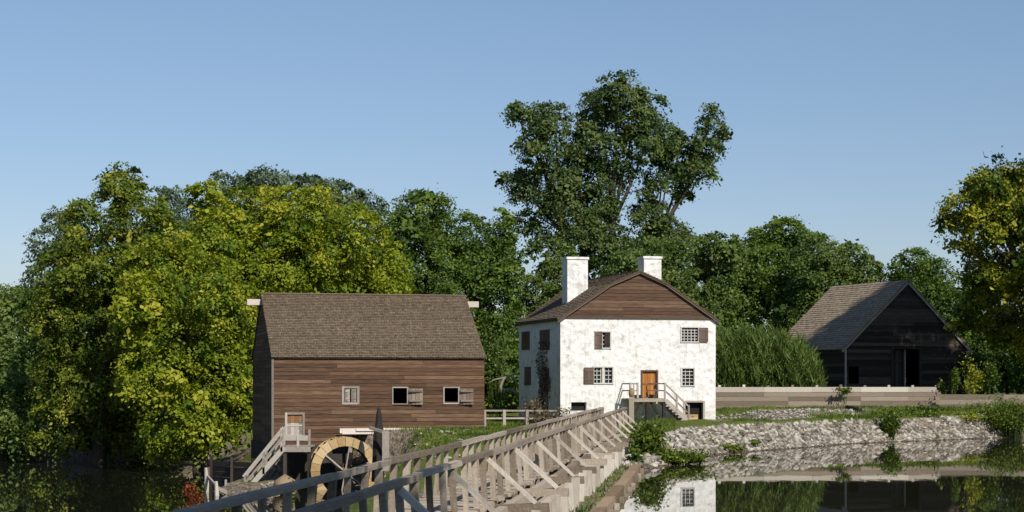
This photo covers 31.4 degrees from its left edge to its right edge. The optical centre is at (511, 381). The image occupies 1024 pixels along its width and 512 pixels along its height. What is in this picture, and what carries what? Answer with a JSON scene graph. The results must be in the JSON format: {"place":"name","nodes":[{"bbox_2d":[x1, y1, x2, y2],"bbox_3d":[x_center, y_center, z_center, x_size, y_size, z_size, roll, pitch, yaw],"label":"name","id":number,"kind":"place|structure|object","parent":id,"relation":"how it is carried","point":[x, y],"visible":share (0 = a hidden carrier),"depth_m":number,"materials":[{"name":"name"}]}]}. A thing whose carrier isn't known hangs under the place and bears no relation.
{"place":"outdoors","nodes":[
{"label":"outdoors","id":0,"kind":"place"},
{"bbox_2d":[0,460,360,511],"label":"stream water","id":1,"kind":"structure","parent":0,"point":[64,486],"depth_m":92.41,"materials":[{"name":"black liquid"}]},
{"bbox_2d":[204,468,229,495],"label":"stream jetty","id":2,"kind":"object","parent":1,"relation":"in","point":[208,478],"visible":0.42,"depth_m":88.95,"materials":[{"name":"grey wood"}]},
{"bbox_2d":[0,386,1023,511],"bbox_3d":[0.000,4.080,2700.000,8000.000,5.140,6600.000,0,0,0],"label":"ground","id":3,"kind":"structure","parent":0,"point":[240,486],"depth_m":93.69,"materials":[{"name":"green plant"}]},
{"bbox_2d":[0,281,38,407],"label":"tree","id":4,"kind":"object","parent":3,"relation":"on","point":[8,328],"visible":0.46,"depth_m":157.87,"materials":[{"name":"green plant"}]},
{"bbox_2d":[0,363,54,461],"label":"bank bush","id":5,"kind":"object","parent":3,"relation":"on","point":[13,394],"visible":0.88,"depth_m":125.30,"materials":[{"name":"green plant"}]},
{"bbox_2d":[13,205,93,392],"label":"distant tree","id":6,"kind":"object","parent":3,"relation":"on","point":[45,229],"visible":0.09,"depth_m":202.00,"materials":[{"name":"green plant"}]},
{"bbox_2d":[0,259,194,424],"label":"linden tree","id":7,"kind":"object","parent":3,"relation":"on","point":[23,354],"visible":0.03,"depth_m":140.65,"materials":[{"name":"green plant"}]},
{"bbox_2d":[20,161,192,463],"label":"olive tree","id":8,"kind":"object","parent":3,"relation":"on","point":[79,384],"visible":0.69,"depth_m":120.52,"materials":[{"name":"green plant"}]},
{"bbox_2d":[138,185,206,251],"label":"distant tree","id":9,"kind":"object","parent":3,"relation":"on","point":[164,191],"visible":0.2,"depth_m":208.31,"materials":[{"name":"green plant"}]},
{"bbox_2d":[104,223,263,469],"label":"maple tree","id":10,"kind":"object","parent":3,"relation":"on","point":[199,418],"visible":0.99,"depth_m":110.61,"materials":[{"name":"green plant"}]},
{"bbox_2d":[179,479,205,499],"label":"red shrub","id":11,"kind":"object","parent":3,"relation":"on","point":[190,496],"visible":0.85,"depth_m":84.81,"materials":[{"name":"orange plant"}]},
{"bbox_2d":[210,456,256,482],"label":"retaining boards","id":12,"kind":"object","parent":3,"relation":"on","point":[224,474],"visible":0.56,"depth_m":97.65,"materials":[{"name":"grey wood"}]},
{"bbox_2d":[166,217,371,414],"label":"linden tree","id":13,"kind":"object","parent":3,"relation":"on","point":[189,228],"visible":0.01,"depth_m":142.47,"materials":[{"name":"green plant"}]},
{"bbox_2d":[243,426,314,489],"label":"mill stairs","id":14,"kind":"structure","parent":3,"relation":"on","point":[284,451],"depth_m":91.74,"materials":[{"name":"grey wood"}]},
{"bbox_2d":[273,474,294,494],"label":"boulder","id":15,"kind":"object","parent":3,"relation":"on","point":[282,479],"visible":0.41,"depth_m":87.88,"materials":[{"name":"beige stone"}]},
{"bbox_2d":[205,163,389,243],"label":"distant tree","id":16,"kind":"object","parent":3,"relation":"on","point":[258,179],"visible":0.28,"depth_m":198.31,"materials":[{"name":"green plant"}]},
{"bbox_2d":[180,172,418,350],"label":"maple tree","id":17,"kind":"object","parent":3,"relation":"on","point":[236,231],"visible":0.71,"depth_m":121.66,"materials":[{"name":"green plant"}]},
{"bbox_2d":[247,292,485,486],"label":"grist mill","id":18,"kind":"object","parent":3,"relation":"on","point":[326,366],"visible":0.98,"depth_m":96.08,"materials":[{"name":"brown wood"}]},
{"bbox_2d":[287,415,301,421],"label":"door","id":19,"kind":"structure","parent":18,"relation":"in","point":[290,418],"depth_m":94.29,"materials":[{"name":"orange wood"}]},
{"bbox_2d":[287,423,301,434],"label":"door","id":20,"kind":"structure","parent":18,"relation":"in","point":[292,428],"depth_m":94.24,"materials":[{"name":"grey wood"}]},
{"bbox_2d":[310,436,373,489],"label":"water wheel","id":21,"kind":"object","parent":18,"relation":"attached to","point":[324,449],"visible":0.5,"depth_m":92.12,"materials":[{"name":"brown wood"}]},
{"bbox_2d":[342,386,358,404],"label":"window","id":22,"kind":"structure","parent":18,"relation":"in","point":[347,391],"depth_m":94.93,"materials":[{"name":"grey wood"}]},
{"bbox_2d":[392,387,422,404],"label":"window","id":23,"kind":"structure","parent":18,"relation":"in","point":[411,400],"depth_m":95.63,"materials":[{"name":"grey wood"}]},
{"bbox_2d":[443,387,473,404],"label":"window","id":24,"kind":"structure","parent":18,"relation":"in","point":[462,400],"depth_m":96.29,"materials":[{"name":"grey wood"}]},
{"bbox_2d":[340,428,419,468],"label":"feed flume","id":25,"kind":"object","parent":3,"relation":"on","point":[350,432],"visible":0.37,"depth_m":93.83,"materials":[{"name":"grey wood"}]},
{"bbox_2d":[369,407,392,481],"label":"sluice gate","id":26,"kind":"structure","parent":3,"relation":"on","point":[380,444],"depth_m":90.22,"materials":[{"name":"grey wood"}]},
{"bbox_2d":[260,428,533,495],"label":"bank rubble","id":27,"kind":"object","parent":3,"relation":"on","point":[267,484],"visible":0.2,"depth_m":88.28,"materials":[{"name":"grey stone"}]},
{"bbox_2d":[170,407,636,511],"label":"timber bridge","id":28,"kind":"structure","parent":3,"relation":"on","point":[560,467],"depth_m":37.76,"materials":[{"name":"grey wood"}]},
{"bbox_2d":[367,187,529,407],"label":"oak tree","id":29,"kind":"object","parent":3,"relation":"on","point":[477,270],"visible":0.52,"depth_m":133.44,"materials":[{"name":"green plant"}]},
{"bbox_2d":[476,300,518,416],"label":"bank shrub","id":30,"kind":"object","parent":3,"relation":"on","point":[498,356],"visible":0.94,"depth_m":120.60,"materials":[{"name":"green plant"}]},
{"bbox_2d":[488,373,519,394],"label":"root arch","id":31,"kind":"structure","parent":3,"relation":"on","point":[502,391],"depth_m":111.94,"materials":[{"name":"grey wood"}]},
{"bbox_2d":[0,321,1015,398],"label":"woodland","id":32,"kind":"object","parent":3,"relation":"on","point":[1003,390],"depth_m":245.81,"materials":[{"name":"green plant"}]},
{"bbox_2d":[484,410,556,426],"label":"rail fence","id":33,"kind":"object","parent":3,"relation":"on","point":[504,417],"visible":0.5,"depth_m":101.35,"materials":[{"name":"grey wood"}]},
{"bbox_2d":[518,395,545,422],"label":"dry shrub","id":34,"kind":"object","parent":3,"relation":"on","point":[530,406],"visible":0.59,"depth_m":104.13,"materials":[{"name":"brown plant"}]},
{"bbox_2d":[107,350,971,418],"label":"understory","id":35,"kind":"object","parent":3,"relation":"on","point":[515,406],"visible":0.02,"depth_m":139.50,"materials":[{"name":"green plant"}]},
{"bbox_2d":[500,232,579,369],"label":"alder tree","id":36,"kind":"object","parent":3,"relation":"on","point":[549,267],"visible":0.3,"depth_m":147.91,"materials":[{"name":"green plant"}]},
{"bbox_2d":[523,407,570,423],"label":"dry shrub","id":37,"kind":"object","parent":3,"relation":"on","point":[543,416],"visible":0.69,"depth_m":98.28,"materials":[{"name":"brown plant"}]},
{"bbox_2d":[493,69,732,280],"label":"poplar tree","id":38,"kind":"object","parent":3,"relation":"on","point":[589,233],"visible":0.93,"depth_m":151.08,"materials":[{"name":"green plant"}]},
{"bbox_2d":[589,464,643,511],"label":"timber curb","id":39,"kind":"structure","parent":3,"relation":"on","point":[613,498],"depth_m":51.17,"materials":[{"name":"beige wood"}]},
{"bbox_2d":[515,256,720,421],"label":"manor house","id":40,"kind":"structure","parent":3,"relation":"on","point":[644,325],"depth_m":106.47,"materials":[{"name":"white paint"}]},
{"bbox_2d":[521,331,529,349],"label":"window","id":41,"kind":"structure","parent":40,"relation":"in","point":[525,336],"depth_m":112.19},
{"bbox_2d":[524,367,530,384],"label":"window","id":42,"kind":"structure","parent":40,"relation":"in","point":[527,370],"depth_m":111.75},
{"bbox_2d":[535,341,550,419],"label":"wall vine","id":43,"kind":"object","parent":40,"relation":"attached to","point":[542,378],"depth_m":108.20,"materials":[{"name":"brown plant"}]},
{"bbox_2d":[540,329,549,349],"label":"window","id":44,"kind":"structure","parent":40,"relation":"in","point":[544,334],"depth_m":107.89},
{"bbox_2d":[542,368,548,390],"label":"window","id":45,"kind":"structure","parent":40,"relation":"in","point":[547,372],"depth_m":107.68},
{"bbox_2d":[571,402,584,410],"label":"basement window","id":46,"kind":"structure","parent":40,"relation":"in","point":[575,406],"depth_m":105.57,"materials":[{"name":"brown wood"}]},
{"bbox_2d":[594,331,611,348],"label":"window","id":47,"kind":"structure","parent":40,"relation":"in","point":[603,332],"depth_m":105.73,"materials":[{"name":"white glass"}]},
{"bbox_2d":[593,366,613,383],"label":"window","id":48,"kind":"structure","parent":40,"relation":"in","point":[608,370],"depth_m":105.75,"materials":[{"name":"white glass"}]},
{"bbox_2d":[643,372,655,396],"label":"door","id":49,"kind":"structure","parent":40,"relation":"in","point":[648,377],"depth_m":106.48,"materials":[{"name":"brown wood"}]},
{"bbox_2d":[681,367,694,385],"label":"window","id":50,"kind":"structure","parent":40,"relation":"in","point":[687,373],"depth_m":107.10,"materials":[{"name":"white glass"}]},
{"bbox_2d":[680,326,699,342],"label":"window","id":51,"kind":"structure","parent":40,"relation":"in","point":[688,334],"depth_m":107.13,"materials":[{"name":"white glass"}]},
{"bbox_2d":[684,414,697,419],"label":"half door","id":52,"kind":"structure","parent":40,"relation":"in","point":[692,416],"depth_m":107.00,"materials":[{"name":"brown wood"}]},
{"bbox_2d":[629,388,634,422],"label":"gate post","id":53,"kind":"object","parent":3,"relation":"on","point":[631,403],"visible":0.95,"depth_m":98.04,"materials":[{"name":"beige wood"}]},
{"bbox_2d":[625,442,644,463],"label":"weed patch","id":54,"kind":"object","parent":3,"relation":"on","point":[635,456],"visible":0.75,"depth_m":67.88,"materials":[{"name":"green plant"}]},
{"bbox_2d":[626,413,671,463],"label":"weed patch","id":55,"kind":"object","parent":3,"relation":"on","point":[649,436],"visible":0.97,"depth_m":71.67,"materials":[{"name":"green plant"}]},
{"bbox_2d":[622,382,689,420],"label":"porch stairs","id":56,"kind":"structure","parent":3,"relation":"on","point":[674,411],"depth_m":105.18,"materials":[{"name":"grey wood"}]},
{"bbox_2d":[595,231,754,333],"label":"ash tree","id":57,"kind":"object","parent":3,"relation":"on","point":[722,257],"visible":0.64,"depth_m":138.34,"materials":[{"name":"green plant"}]},
{"bbox_2d":[649,446,722,464],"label":"weed patch","id":58,"kind":"object","parent":3,"relation":"on","point":[676,456],"visible":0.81,"depth_m":71.95,"materials":[{"name":"green plant"}]},
{"bbox_2d":[708,430,747,452],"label":"weed patch","id":59,"kind":"object","parent":3,"relation":"on","point":[736,448],"visible":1,"depth_m":83.17,"materials":[{"name":"green plant"}]},
{"bbox_2d":[739,430,761,444],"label":"weed patch","id":60,"kind":"object","parent":3,"relation":"on","point":[754,442],"visible":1,"depth_m":86.44,"materials":[{"name":"green plant"}]},
{"bbox_2d":[716,322,828,386],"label":"willow shrub","id":61,"kind":"object","parent":3,"relation":"on","point":[747,357],"visible":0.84,"depth_m":120.07,"materials":[{"name":"green plant"}]},
{"bbox_2d":[718,214,832,337],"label":"elm tree","id":62,"kind":"object","parent":3,"relation":"on","point":[768,280],"visible":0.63,"depth_m":162.56,"materials":[{"name":"green plant"}]},
{"bbox_2d":[716,407,869,419],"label":"terrace rubble","id":63,"kind":"object","parent":3,"relation":"on","point":[788,411],"visible":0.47,"depth_m":107.20,"materials":[{"name":"grey stone"}]},
{"bbox_2d":[845,405,862,411],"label":"fallen log","id":64,"kind":"object","parent":63,"relation":"on","point":[853,407],"visible":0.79,"depth_m":108.09,"materials":[{"name":"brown wood"}]},
{"bbox_2d":[619,410,1023,470],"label":"stone embankment","id":65,"kind":"structure","parent":3,"relation":"on","point":[681,436],"depth_m":92.13,"materials":[{"name":"grey stone"}]},
{"bbox_2d":[762,231,885,337],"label":"elm tree","id":66,"kind":"object","parent":3,"relation":"on","point":[840,267],"visible":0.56,"depth_m":156.04,"materials":[{"name":"green plant"}]},
{"bbox_2d":[716,385,940,408],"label":"board fence","id":67,"kind":"object","parent":3,"relation":"on","point":[769,396],"visible":0.66,"depth_m":114.25,"materials":[{"name":"beige wood"}]},
{"bbox_2d":[832,386,853,406],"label":"vine clump","id":68,"kind":"object","parent":67,"relation":"attached to","point":[843,390],"visible":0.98,"depth_m":113.74,"materials":[{"name":"green plant"}]},
{"bbox_2d":[788,280,972,399],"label":"dark barn","id":69,"kind":"structure","parent":3,"relation":"on","point":[890,333],"depth_m":127.38,"materials":[{"name":"brown wood"}]},
{"bbox_2d":[893,350,902,396],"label":"door","id":70,"kind":"structure","parent":69,"relation":"in","point":[897,354],"depth_m":127.00,"materials":[{"name":"brown wood"}]},
{"bbox_2d":[876,402,905,439],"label":"weed patch","id":71,"kind":"object","parent":3,"relation":"on","point":[890,424],"visible":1,"depth_m":99.11,"materials":[{"name":"green plant"}]},
{"bbox_2d":[859,405,964,417],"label":"weed patch","id":72,"kind":"object","parent":3,"relation":"on","point":[929,413],"visible":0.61,"depth_m":104.06,"materials":[{"name":"green plant"}]},
{"bbox_2d":[906,404,950,411],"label":"weed patch","id":73,"kind":"object","parent":3,"relation":"on","point":[925,408],"visible":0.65,"depth_m":108.06,"materials":[{"name":"green plant"}]},
{"bbox_2d":[874,247,990,373],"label":"tree","id":74,"kind":"object","parent":3,"relation":"on","point":[925,276],"visible":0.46,"depth_m":148.31,"materials":[{"name":"green plant"}]},
{"bbox_2d":[935,377,948,399],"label":"tall weed","id":75,"kind":"object","parent":3,"relation":"on","point":[941,388],"visible":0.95,"depth_m":113.30,"materials":[{"name":"green plant"}]},
{"bbox_2d":[948,365,960,399],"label":"tall weed","id":76,"kind":"object","parent":3,"relation":"on","point":[954,377],"visible":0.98,"depth_m":111.97,"materials":[{"name":"green plant"}]},
{"bbox_2d":[939,411,1001,421],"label":"weed patch","id":77,"kind":"object","parent":3,"relation":"on","point":[970,414],"visible":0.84,"depth_m":105.87,"materials":[{"name":"green plant"}]},
{"bbox_2d":[959,341,986,399],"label":"tall weed","id":78,"kind":"object","parent":3,"relation":"on","point":[977,377],"visible":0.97,"depth_m":112.35,"materials":[{"name":"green plant"}]},
{"bbox_2d":[928,145,1023,365],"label":"sycamore tree","id":79,"kind":"object","parent":3,"relation":"on","point":[992,213],"visible":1,"depth_m":113.22,"materials":[{"name":"green plant"}]},
{"bbox_2d":[940,394,1023,407],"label":"fence","id":80,"kind":"object","parent":3,"relation":"on","point":[944,402],"visible":0.67,"depth_m":111.33,"materials":[{"name":"beige wood"}]},
{"bbox_2d":[952,399,1023,408],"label":"weed patch","id":81,"kind":"object","parent":3,"relation":"on","point":[972,406],"visible":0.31,"depth_m":110.57,"materials":[{"name":"green plant"}]},
{"bbox_2d":[958,328,1023,399],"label":"shade shrub","id":82,"kind":"object","parent":3,"relation":"on","point":[1012,375],"visible":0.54,"depth_m":128.80,"materials":[{"name":"green plant"}]},
{"bbox_2d":[981,356,1001,399],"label":"tall weed","id":83,"kind":"object","parent":3,"relation":"on","point":[992,372],"visible":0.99,"depth_m":112.05,"materials":[{"name":"green plant"}]},
{"bbox_2d":[962,392,1023,437],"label":"weed patch","id":84,"kind":"object","parent":3,"relation":"on","point":[1011,417],"visible":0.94,"depth_m":106.12,"materials":[{"name":"green plant"}]},
{"bbox_2d":[0,0,1023,359],"label":"sky","id":85,"kind":"structure","parent":0,"point":[853,118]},
{"bbox_2d":[613,437,1023,511],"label":"pond water","id":86,"kind":"structure","parent":0,"point":[975,475],"depth_m":60.47,"materials":[{"name":"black liquid"}]}
]}

